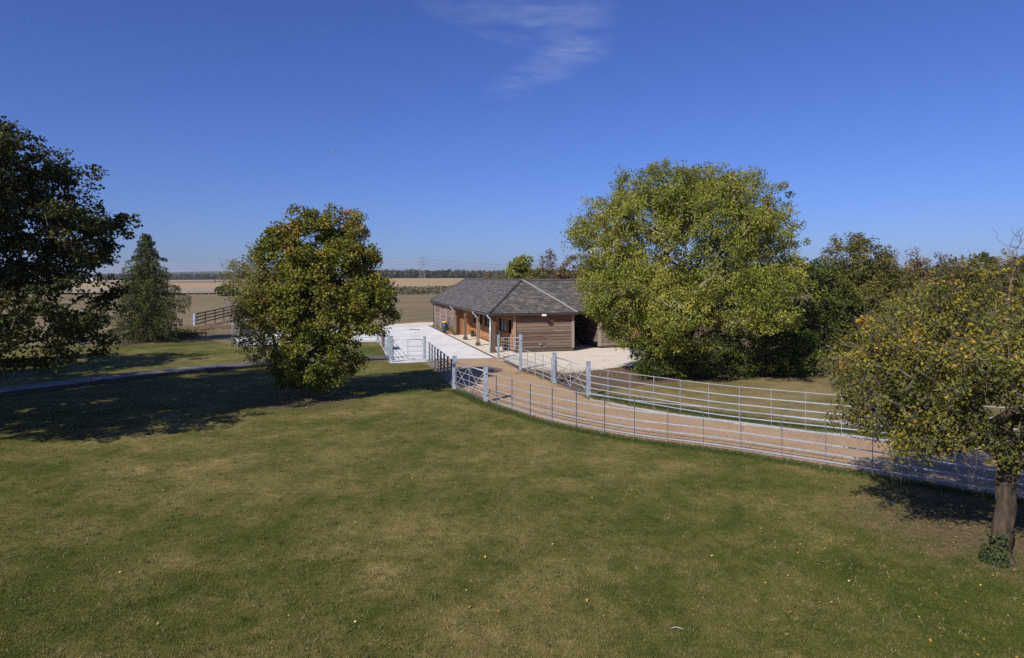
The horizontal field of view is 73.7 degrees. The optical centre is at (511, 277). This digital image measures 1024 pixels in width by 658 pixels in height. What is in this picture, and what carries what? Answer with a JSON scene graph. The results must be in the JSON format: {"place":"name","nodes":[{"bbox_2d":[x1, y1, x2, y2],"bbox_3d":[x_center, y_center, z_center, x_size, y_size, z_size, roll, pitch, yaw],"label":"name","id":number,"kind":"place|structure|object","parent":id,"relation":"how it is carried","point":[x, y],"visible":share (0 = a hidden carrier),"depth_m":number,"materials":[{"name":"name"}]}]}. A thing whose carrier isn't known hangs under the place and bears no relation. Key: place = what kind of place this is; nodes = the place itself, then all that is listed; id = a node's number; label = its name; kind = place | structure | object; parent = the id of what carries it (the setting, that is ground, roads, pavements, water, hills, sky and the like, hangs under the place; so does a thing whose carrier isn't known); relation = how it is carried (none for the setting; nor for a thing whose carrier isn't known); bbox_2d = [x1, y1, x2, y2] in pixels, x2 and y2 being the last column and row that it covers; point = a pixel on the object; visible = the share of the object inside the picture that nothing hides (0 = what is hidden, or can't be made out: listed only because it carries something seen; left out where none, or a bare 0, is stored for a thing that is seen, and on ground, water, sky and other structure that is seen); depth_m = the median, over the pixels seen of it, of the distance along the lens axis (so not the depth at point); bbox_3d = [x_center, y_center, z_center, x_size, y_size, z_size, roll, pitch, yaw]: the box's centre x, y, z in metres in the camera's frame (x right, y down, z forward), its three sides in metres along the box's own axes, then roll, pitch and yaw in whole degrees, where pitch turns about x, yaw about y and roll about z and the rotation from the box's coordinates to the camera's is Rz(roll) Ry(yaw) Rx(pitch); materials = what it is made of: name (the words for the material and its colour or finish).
{"place":"outdoors","nodes":[
{"label":"outdoors","id":0,"kind":"place"},
{"bbox_2d":[30,288,242,292],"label":"pale stubble field","id":1,"kind":"structure","parent":0,"point":[183,290],"depth_m":227.29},
{"bbox_2d":[35,279,289,281],"bbox_3d":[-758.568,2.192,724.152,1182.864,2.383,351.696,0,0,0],"label":"stubble field","id":2,"kind":"structure","parent":0,"point":[168,280],"depth_m":666.32,"materials":[{"name":"beige plant"}]},
{"bbox_2d":[92,271,238,275],"bbox_3d":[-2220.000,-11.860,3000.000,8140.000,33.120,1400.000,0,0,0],"label":"hills","id":3,"kind":"structure","parent":0,"point":[205,272],"depth_m":2848.26,"materials":[{"name":"brown soil"}]},
{"bbox_2d":[141,323,239,331],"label":"dry grass","id":4,"kind":"structure","parent":0,"point":[214,327],"depth_m":62.35,"materials":[{"name":"plant"}]},
{"bbox_2d":[0,355,388,396],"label":"path","id":5,"kind":"structure","parent":0,"point":[39,387],"depth_m":31.46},
{"bbox_2d":[382,322,432,327],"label":"gravel path","id":6,"kind":"structure","parent":0,"point":[414,324],"depth_m":68.36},
{"bbox_2d":[71,278,833,291],"bbox_3d":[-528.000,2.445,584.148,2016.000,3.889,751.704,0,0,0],"label":"stubble field","id":7,"kind":"structure","parent":0,"point":[416,282],"depth_m":459.08,"materials":[{"name":"beige plant"}]},
{"bbox_2d":[418,256,425,277],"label":"pylon","id":8,"kind":"object","parent":7,"relation":"on","point":[422,264],"visible":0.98,"depth_m":878.80,"materials":[{"name":"metal"}]},
{"bbox_2d":[102,259,425,270],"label":"power line","id":9,"kind":"object","parent":8,"relation":"hanging from","point":[252,270],"visible":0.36,"depth_m":908.71,"materials":[{"name":"metal"}]},
{"bbox_2d":[417,259,673,271],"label":"power line","id":10,"kind":"object","parent":8,"relation":"hanging from","point":[473,263],"visible":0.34,"depth_m":889.28,"materials":[{"name":"metal"}]},
{"bbox_2d":[2,281,1007,431],"bbox_3d":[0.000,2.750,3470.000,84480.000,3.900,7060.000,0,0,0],"label":"ground","id":11,"kind":"structure","parent":0,"point":[416,308],"depth_m":89.88,"materials":[{"name":"brown soil"}]},
{"bbox_2d":[72,333,232,345],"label":"bare strip","id":12,"kind":"object","parent":11,"relation":"on","point":[210,336],"visible":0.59,"depth_m":51.89,"materials":[{"name":"brown soil"}]},
{"bbox_2d":[98,233,191,346],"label":"conifer tree","id":13,"kind":"object","parent":12,"relation":"on","point":[144,295],"visible":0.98,"depth_m":49.22,"materials":[{"name":"green plant"}]},
{"bbox_2d":[129,328,214,340],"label":"undergrowth","id":14,"kind":"object","parent":12,"relation":"on","point":[185,333],"visible":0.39,"depth_m":54.23,"materials":[{"name":"green plant"}]},
{"bbox_2d":[35,272,343,279],"bbox_3d":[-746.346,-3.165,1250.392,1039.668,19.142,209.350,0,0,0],"label":"woods","id":15,"kind":"object","parent":11,"relation":"on","point":[196,276],"visible":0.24,"depth_m":1168.98,"materials":[{"name":"green plant"}]},
{"bbox_2d":[187,291,220,296],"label":"paddock rail","id":16,"kind":"object","parent":11,"relation":"on","point":[209,294],"visible":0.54,"depth_m":168.05,"materials":[{"name":"grey wood"}]},
{"bbox_2d":[193,305,241,325],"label":"post and rail fence","id":17,"kind":"object","parent":11,"relation":"on","point":[204,318],"visible":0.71,"depth_m":69.62,"materials":[{"name":"wood"}]},
{"bbox_2d":[214,285,233,295],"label":"bush","id":18,"kind":"object","parent":11,"relation":"on","point":[220,289],"visible":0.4,"depth_m":176.21,"materials":[{"name":"green plant"}]},
{"bbox_2d":[236,326,492,362],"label":"concrete yard","id":19,"kind":"structure","parent":11,"relation":"on","point":[449,346],"depth_m":47.90,"materials":[{"name":"grey concrete"}]},
{"bbox_2d":[387,334,389,354],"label":"gate post","id":20,"kind":"object","parent":19,"relation":"on","point":[388,344],"visible":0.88,"depth_m":39.64,"materials":[{"name":"metal"}]},
{"bbox_2d":[389,336,392,362],"bbox_3d":[-6.717,4.014,37.861,0.210,1.572,0.212,0,0,0],"label":"gate post","id":21,"kind":"object","parent":19,"relation":"on","point":[390,348],"visible":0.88,"depth_m":37.80,"materials":[{"name":"metal"}]},
{"bbox_2d":[393,339,421,360],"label":"gate","id":22,"kind":"structure","parent":21,"relation":"attached to","point":[406,351],"depth_m":38.14,"materials":[{"name":"grey metal"}]},
{"bbox_2d":[423,336,425,360],"bbox_3d":[-4.918,4.049,38.392,0.160,1.502,0.172,0,0,0],"label":"gate post","id":23,"kind":"object","parent":19,"relation":"on","point":[424,348],"visible":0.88,"depth_m":38.36,"materials":[{"name":"metal"}]},
{"bbox_2d":[442,321,447,332],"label":"feed bin","id":24,"kind":"object","parent":19,"relation":"on","point":[444,325],"visible":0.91,"depth_m":58.53,"materials":[{"name":"blue plastic"}]},
{"bbox_2d":[428,325,495,357],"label":"drain path","id":25,"kind":"structure","parent":19,"relation":"on","point":[463,342],"depth_m":49.19,"materials":[{"name":"concrete"}]},
{"bbox_2d":[390,285,452,294],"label":"scrub","id":26,"kind":"object","parent":11,"relation":"on","point":[404,290],"visible":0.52,"depth_m":196.16,"materials":[{"name":"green plant"}]},
{"bbox_2d":[344,269,574,277],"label":"woods","id":27,"kind":"object","parent":11,"relation":"on","point":[414,273],"visible":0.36,"depth_m":935.40,"materials":[{"name":"green plant"}]},
{"bbox_2d":[497,335,499,358],"bbox_3d":[-0.785,4.049,39.571,0.160,1.502,0.172,0,0,0],"label":"gate post","id":28,"kind":"object","parent":11,"relation":"on","point":[498,346],"visible":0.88,"depth_m":39.53,"materials":[{"name":"metal"}]},
{"bbox_2d":[499,337,518,366],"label":"gate","id":29,"kind":"structure","parent":28,"relation":"attached to","point":[507,347],"depth_m":37.27,"materials":[{"name":"grey metal"}]},
{"bbox_2d":[491,273,508,278],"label":"bush","id":30,"kind":"object","parent":11,"relation":"on","point":[501,276],"visible":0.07,"depth_m":110.06,"materials":[{"name":"green plant"}]},
{"bbox_2d":[505,253,534,278],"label":"tree","id":31,"kind":"object","parent":11,"relation":"on","point":[518,267],"visible":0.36,"depth_m":91.17,"materials":[{"name":"green plant"}]},
{"bbox_2d":[522,267,550,278],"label":"bush","id":32,"kind":"object","parent":11,"relation":"on","point":[535,274],"visible":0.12,"depth_m":87.34,"materials":[{"name":"green plant"}]},
{"bbox_2d":[534,248,558,276],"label":"tree","id":33,"kind":"object","parent":11,"relation":"on","point":[547,261],"visible":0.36,"depth_m":96.25,"materials":[{"name":"brown plant"}]},
{"bbox_2d":[549,266,581,278],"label":"bush","id":34,"kind":"object","parent":11,"relation":"on","point":[562,272],"visible":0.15,"depth_m":87.69,"materials":[{"name":"brown plant"}]},
{"bbox_2d":[430,278,720,357],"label":"barn","id":35,"kind":"structure","parent":11,"relation":"on","point":[542,315],"depth_m":45.41,"materials":[{"name":"wood"}]},
{"bbox_2d":[480,315,482,337],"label":"door","id":36,"kind":"structure","parent":35,"relation":"in","point":[481,325],"depth_m":51.67,"materials":[{"name":"brown wood"}]},
{"bbox_2d":[484,316,490,327],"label":"window","id":37,"kind":"structure","parent":35,"relation":"in","point":[486,320],"depth_m":50.24,"materials":[{"name":"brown wood"}]},
{"bbox_2d":[498,317,506,332],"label":"window","id":38,"kind":"structure","parent":35,"relation":"in","point":[502,323],"depth_m":45.80,"materials":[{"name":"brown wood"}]},
{"bbox_2d":[507,317,512,349],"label":"door","id":39,"kind":"structure","parent":35,"relation":"in","point":[508,334],"depth_m":43.54,"materials":[{"name":"brown wood"}]},
{"bbox_2d":[562,255,591,278],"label":"tree","id":40,"kind":"object","parent":11,"relation":"on","point":[567,263],"visible":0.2,"depth_m":92.88,"materials":[{"name":"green plant"}]},
{"bbox_2d":[586,361,590,396],"bbox_3d":[3.028,4.059,27.025,0.190,1.482,0.196,0,0,0],"label":"gate post","id":41,"kind":"object","parent":11,"relation":"on","point":[588,377],"visible":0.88,"depth_m":26.98,"materials":[{"name":"metal"}]},
{"bbox_2d":[582,259,605,273],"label":"tree","id":42,"kind":"object","parent":11,"relation":"on","point":[592,267],"visible":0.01,"depth_m":93.70,"materials":[{"name":"green plant"}]},
{"bbox_2d":[602,265,965,281],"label":"woods","id":43,"kind":"object","parent":11,"relation":"on","point":[874,271],"visible":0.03,"depth_m":509.71,"materials":[{"name":"green plant"}]},
{"bbox_2d":[659,357,923,372],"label":"dry grass","id":44,"kind":"structure","parent":11,"relation":"on","point":[764,369],"depth_m":35.41,"materials":[{"name":"plant"}]},
{"bbox_2d":[750,256,865,358],"bbox_3d":[16.027,1.786,37.504,6.363,5.943,5.884,0,0,0],"label":"bush","id":45,"kind":"object","parent":11,"relation":"on","point":[826,288],"visible":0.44,"depth_m":36.11,"materials":[{"name":"green plant"}]},
{"bbox_2d":[798,232,906,349],"bbox_3d":[19.950,1.001,40.090,6.690,7.522,5.757,0,0,0],"label":"hedgerow tree","id":46,"kind":"object","parent":11,"relation":"on","point":[855,270],"visible":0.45,"depth_m":39.16,"materials":[{"name":"green plant"}]},
{"bbox_2d":[809,284,916,359],"bbox_3d":[19.220,2.531,37.678,6.050,4.451,5.962,0,0,0],"label":"bush","id":47,"kind":"object","parent":11,"relation":"on","point":[862,296],"visible":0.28,"depth_m":36.76,"materials":[{"name":"green plant"}]},
{"bbox_2d":[880,245,903,274],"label":"sapling","id":48,"kind":"object","parent":11,"relation":"on","point":[889,247],"visible":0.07,"depth_m":43.76,"materials":[{"name":"green plant"}]},
{"bbox_2d":[856,254,929,315],"bbox_3d":[21.719,1.672,39.085,4.208,6.168,4.024,0,0,0],"label":"bush","id":49,"kind":"object","parent":11,"relation":"on","point":[907,285],"visible":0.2,"depth_m":38.55,"materials":[{"name":"green plant"}]},
{"bbox_2d":[858,292,967,353],"bbox_3d":[21.013,2.740,35.017,6.032,4.045,5.438,0,0,0],"label":"bush","id":50,"kind":"object","parent":11,"relation":"on","point":[885,302],"visible":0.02,"depth_m":35.30,"materials":[{"name":"green plant"}]},
{"bbox_2d":[885,246,1000,323],"bbox_3d":[24.429,1.440,40.108,7.137,6.626,6.041,0,0,0],"label":"bush","id":51,"kind":"object","parent":11,"relation":"on","point":[916,266],"visible":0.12,"depth_m":39.49,"materials":[{"name":"green plant"}]},
{"bbox_2d":[939,256,1023,317],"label":"bush","id":52,"kind":"object","parent":11,"relation":"on","point":[993,262],"visible":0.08,"depth_m":38.44,"materials":[{"name":"green plant"}]},
{"bbox_2d":[963,251,1009,293],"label":"tree","id":53,"kind":"object","parent":11,"relation":"on","point":[985,255],"visible":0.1,"depth_m":119.04,"materials":[{"name":"green plant"}]},
{"bbox_2d":[969,249,1023,311],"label":"bush","id":54,"kind":"object","parent":11,"relation":"on","point":[1008,275],"visible":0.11,"depth_m":36.83,"materials":[{"name":"green plant"}]},
{"bbox_2d":[1006,257,1023,295],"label":"tree","id":55,"kind":"object","parent":11,"relation":"on","point":[1015,273],"visible":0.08,"depth_m":123.95,"materials":[{"name":"green plant"}]},
{"bbox_2d":[501,338,508,350],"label":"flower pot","id":56,"kind":"object","parent":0,"point":[504,344],"visible":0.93,"depth_m":43.19,"materials":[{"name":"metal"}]},
{"bbox_2d":[0,340,1023,657],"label":"lawn","id":57,"kind":"structure","parent":0,"point":[404,386],"depth_m":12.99,"materials":[{"name":"green plant"}]},
{"bbox_2d":[0,115,142,377],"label":"maple tree","id":58,"kind":"object","parent":57,"relation":"on","point":[53,218],"visible":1,"depth_m":20.09,"materials":[{"name":"green plant"}]},
{"bbox_2d":[233,323,251,346],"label":"hurdle","id":59,"kind":"object","parent":57,"relation":"on","point":[237,331],"visible":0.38,"depth_m":46.36,"materials":[{"name":"metal"}]},
{"bbox_2d":[214,238,291,394],"bbox_3d":[-9.881,1.594,26.395,2.625,6.337,3.915,0,0,-36],"label":"sapling","id":60,"kind":"object","parent":57,"relation":"on","point":[247,272],"visible":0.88,"depth_m":25.84,"materials":[{"name":"green plant"}]},
{"bbox_2d":[275,393,316,404],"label":"dry grass","id":61,"kind":"structure","parent":57,"relation":"on","point":[310,397],"depth_m":26.33,"materials":[{"name":"plant"}]},
{"bbox_2d":[236,329,376,345],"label":"estate fence","id":62,"kind":"object","parent":57,"relation":"on","point":[336,331],"visible":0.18,"depth_m":49.66,"materials":[{"name":"grey metal"}]},
{"bbox_2d":[237,203,403,397],"bbox_3d":[-7.377,0.895,27.102,6.113,7.843,5.321,0,0,0],"label":"maple tree","id":63,"kind":"object","parent":57,"relation":"on","point":[360,300],"visible":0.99,"depth_m":25.94,"materials":[{"name":"green plant"}]},
{"bbox_2d":[379,336,386,354],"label":"estate fence","id":64,"kind":"object","parent":57,"relation":"on","point":[385,344],"visible":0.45,"depth_m":41.23,"materials":[{"name":"grey metal"}]},
{"bbox_2d":[381,330,384,350],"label":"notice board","id":65,"kind":"object","parent":64,"relation":"attached to","point":[382,341],"visible":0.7,"depth_m":44.29,"materials":[{"name":"brown wood"}]},
{"bbox_2d":[427,341,451,385],"bbox_3d":[-3.598,4.145,33.633,0.080,1.210,9.641,0,0,-14],"label":"estate fence","id":66,"kind":"object","parent":57,"relation":"on","point":[440,362],"visible":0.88,"depth_m":32.96,"materials":[{"name":"grey metal"}]},
{"bbox_2d":[483,365,487,401],"bbox_3d":[-0.995,4.059,25.784,0.190,1.482,0.196,0,0,0],"label":"gate post","id":67,"kind":"object","parent":57,"relation":"on","point":[485,382],"visible":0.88,"depth_m":25.74,"materials":[{"name":"metal"}]},
{"bbox_2d":[22,396,1023,657],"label":"fallen leaves","id":68,"kind":"object","parent":57,"relation":"on","point":[798,552],"visible":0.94,"depth_m":10.93,"materials":[{"name":"yellow plant"}]},
{"bbox_2d":[448,389,1023,506],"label":"verge grass","id":69,"kind":"structure","parent":57,"relation":"on","point":[798,463],"depth_m":18.11,"materials":[{"name":"green plant"}]},
{"bbox_2d":[486,372,1023,494],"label":"estate fence","id":70,"kind":"object","parent":57,"relation":"on","point":[703,427],"visible":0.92,"depth_m":18.31,"materials":[{"name":"grey metal"}]},
{"bbox_2d":[811,250,1023,567],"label":"apple tree","id":71,"kind":"object","parent":57,"relation":"on","point":[948,353],"visible":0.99,"depth_m":11.55,"materials":[{"name":"green plant"}]},
{"bbox_2d":[977,530,1010,567],"bbox_3d":[7.877,4.434,11.169,0.209,0.533,0.477,0,0,-38],"label":"ivy","id":72,"kind":"object","parent":71,"relation":"attached to","point":[999,553],"visible":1,"depth_m":11.12,"materials":[{"name":"green plant"}]},
{"bbox_2d":[0,0,1023,273],"label":"sky","id":73,"kind":"structure","parent":0,"point":[468,131],"materials":[{"name":"blue"}]},
{"bbox_2d":[555,357,585,392],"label":"gate","id":74,"kind":"structure","parent":0,"point":[570,384],"depth_m":28.81,"materials":[{"name":"grey metal"}]},
{"bbox_2d":[500,341,646,372],"bbox_3d":[4.884,4.684,42.912,8.948,0.001,18.621,0,0,27],"label":"gravel apron","id":75,"kind":"object","parent":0,"point":[600,357],"visible":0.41,"depth_m":39.62,"materials":[{"name":"beige gravel"}]},
{"bbox_2d":[511,360,838,392],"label":"soil","id":76,"kind":"structure","parent":0,"point":[624,384],"depth_m":31.81,"materials":[{"name":"brown soil"}]},
{"bbox_2d":[519,334,521,369],"bbox_3d":[0.438,3.839,34.906,0.180,1.922,0.188,0,0,0],"label":"gate post","id":77,"kind":"object","parent":76,"relation":"on","point":[520,351],"visible":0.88,"depth_m":34.86,"materials":[{"name":"metal"}]},
{"bbox_2d":[521,349,551,380],"bbox_3d":[1.172,4.185,32.769,0.038,1.130,4.554,0,0,-19],"label":"estate fence","id":78,"kind":"object","parent":76,"relation":"on","point":[537,364],"visible":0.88,"depth_m":32.94,"materials":[{"name":"grey metal"}]},
{"bbox_2d":[552,352,556,382],"bbox_3d":[1.909,4.079,30.592,0.210,1.442,0.212,0,0,0],"label":"gate post","id":79,"kind":"object","parent":76,"relation":"on","point":[554,354],"visible":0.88,"depth_m":30.54,"materials":[{"name":"metal"}]},
{"bbox_2d":[505,364,734,379],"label":"dry grass","id":80,"kind":"structure","parent":76,"relation":"on","point":[598,374],"depth_m":33.43,"materials":[{"name":"plant"}]},
{"bbox_2d":[560,156,821,372],"bbox_3d":[8.482,-0.538,33.065,12.047,10.723,10.828,0,0,43],"label":"ash tree","id":81,"kind":"object","parent":76,"relation":"on","point":[756,296],"visible":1,"depth_m":31.49,"materials":[{"name":"green plant"}]},
{"bbox_2d":[625,326,758,380],"bbox_3d":[8.455,3.304,32.201,6.279,2.909,3.513,0,0,0],"label":"bush","id":82,"kind":"object","parent":76,"relation":"on","point":[649,365],"visible":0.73,"depth_m":31.42,"materials":[{"name":"green plant"}]},
{"bbox_2d":[715,321,830,377],"bbox_3d":[12.421,3.212,32.661,5.656,3.092,3.532,0,0,0],"label":"bush","id":83,"kind":"object","parent":76,"relation":"on","point":[774,361],"visible":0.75,"depth_m":31.99,"materials":[{"name":"green plant"}]},
{"bbox_2d":[428,358,1023,498],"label":"track","id":84,"kind":"structure","parent":0,"point":[498,367],"depth_m":20.69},
{"bbox_2d":[452,356,456,388],"bbox_3d":[-2.441,4.059,28.897,0.190,1.482,0.196,0,0,0],"label":"gate post","id":85,"kind":"object","parent":84,"relation":"on","point":[453,371],"visible":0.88,"depth_m":28.85,"materials":[{"name":"metal"}]},
{"bbox_2d":[455,361,482,397],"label":"gate","id":86,"kind":"structure","parent":85,"relation":"attached to","point":[467,380],"depth_m":27.48,"materials":[{"name":"grey metal"}]},
{"bbox_2d":[590,398,1023,454],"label":"track edge","id":87,"kind":"object","parent":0,"point":[739,423],"visible":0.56,"depth_m":22.02,"materials":[{"name":"white stone"}]},
{"bbox_2d":[593,369,1023,446],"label":"dry field","id":88,"kind":"structure","parent":0,"point":[804,383],"depth_m":26.99,"materials":[{"name":"beige plant"}]},
{"bbox_2d":[584,392,1022,450],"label":"verge grass","id":89,"kind":"structure","parent":88,"relation":"on","point":[802,427],"depth_m":22.63,"materials":[{"name":"green plant"}]},
{"bbox_2d":[590,368,1023,442],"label":"estate fence","id":90,"kind":"object","parent":88,"relation":"on","point":[708,400],"visible":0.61,"depth_m":22.65,"materials":[{"name":"grey metal"}]},
{"bbox_2d":[992,226,1023,307],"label":"bare tree","id":91,"kind":"object","parent":88,"relation":"on","point":[1011,279],"visible":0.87,"depth_m":32.46,"materials":[{"name":"brown plant"}]}
]}

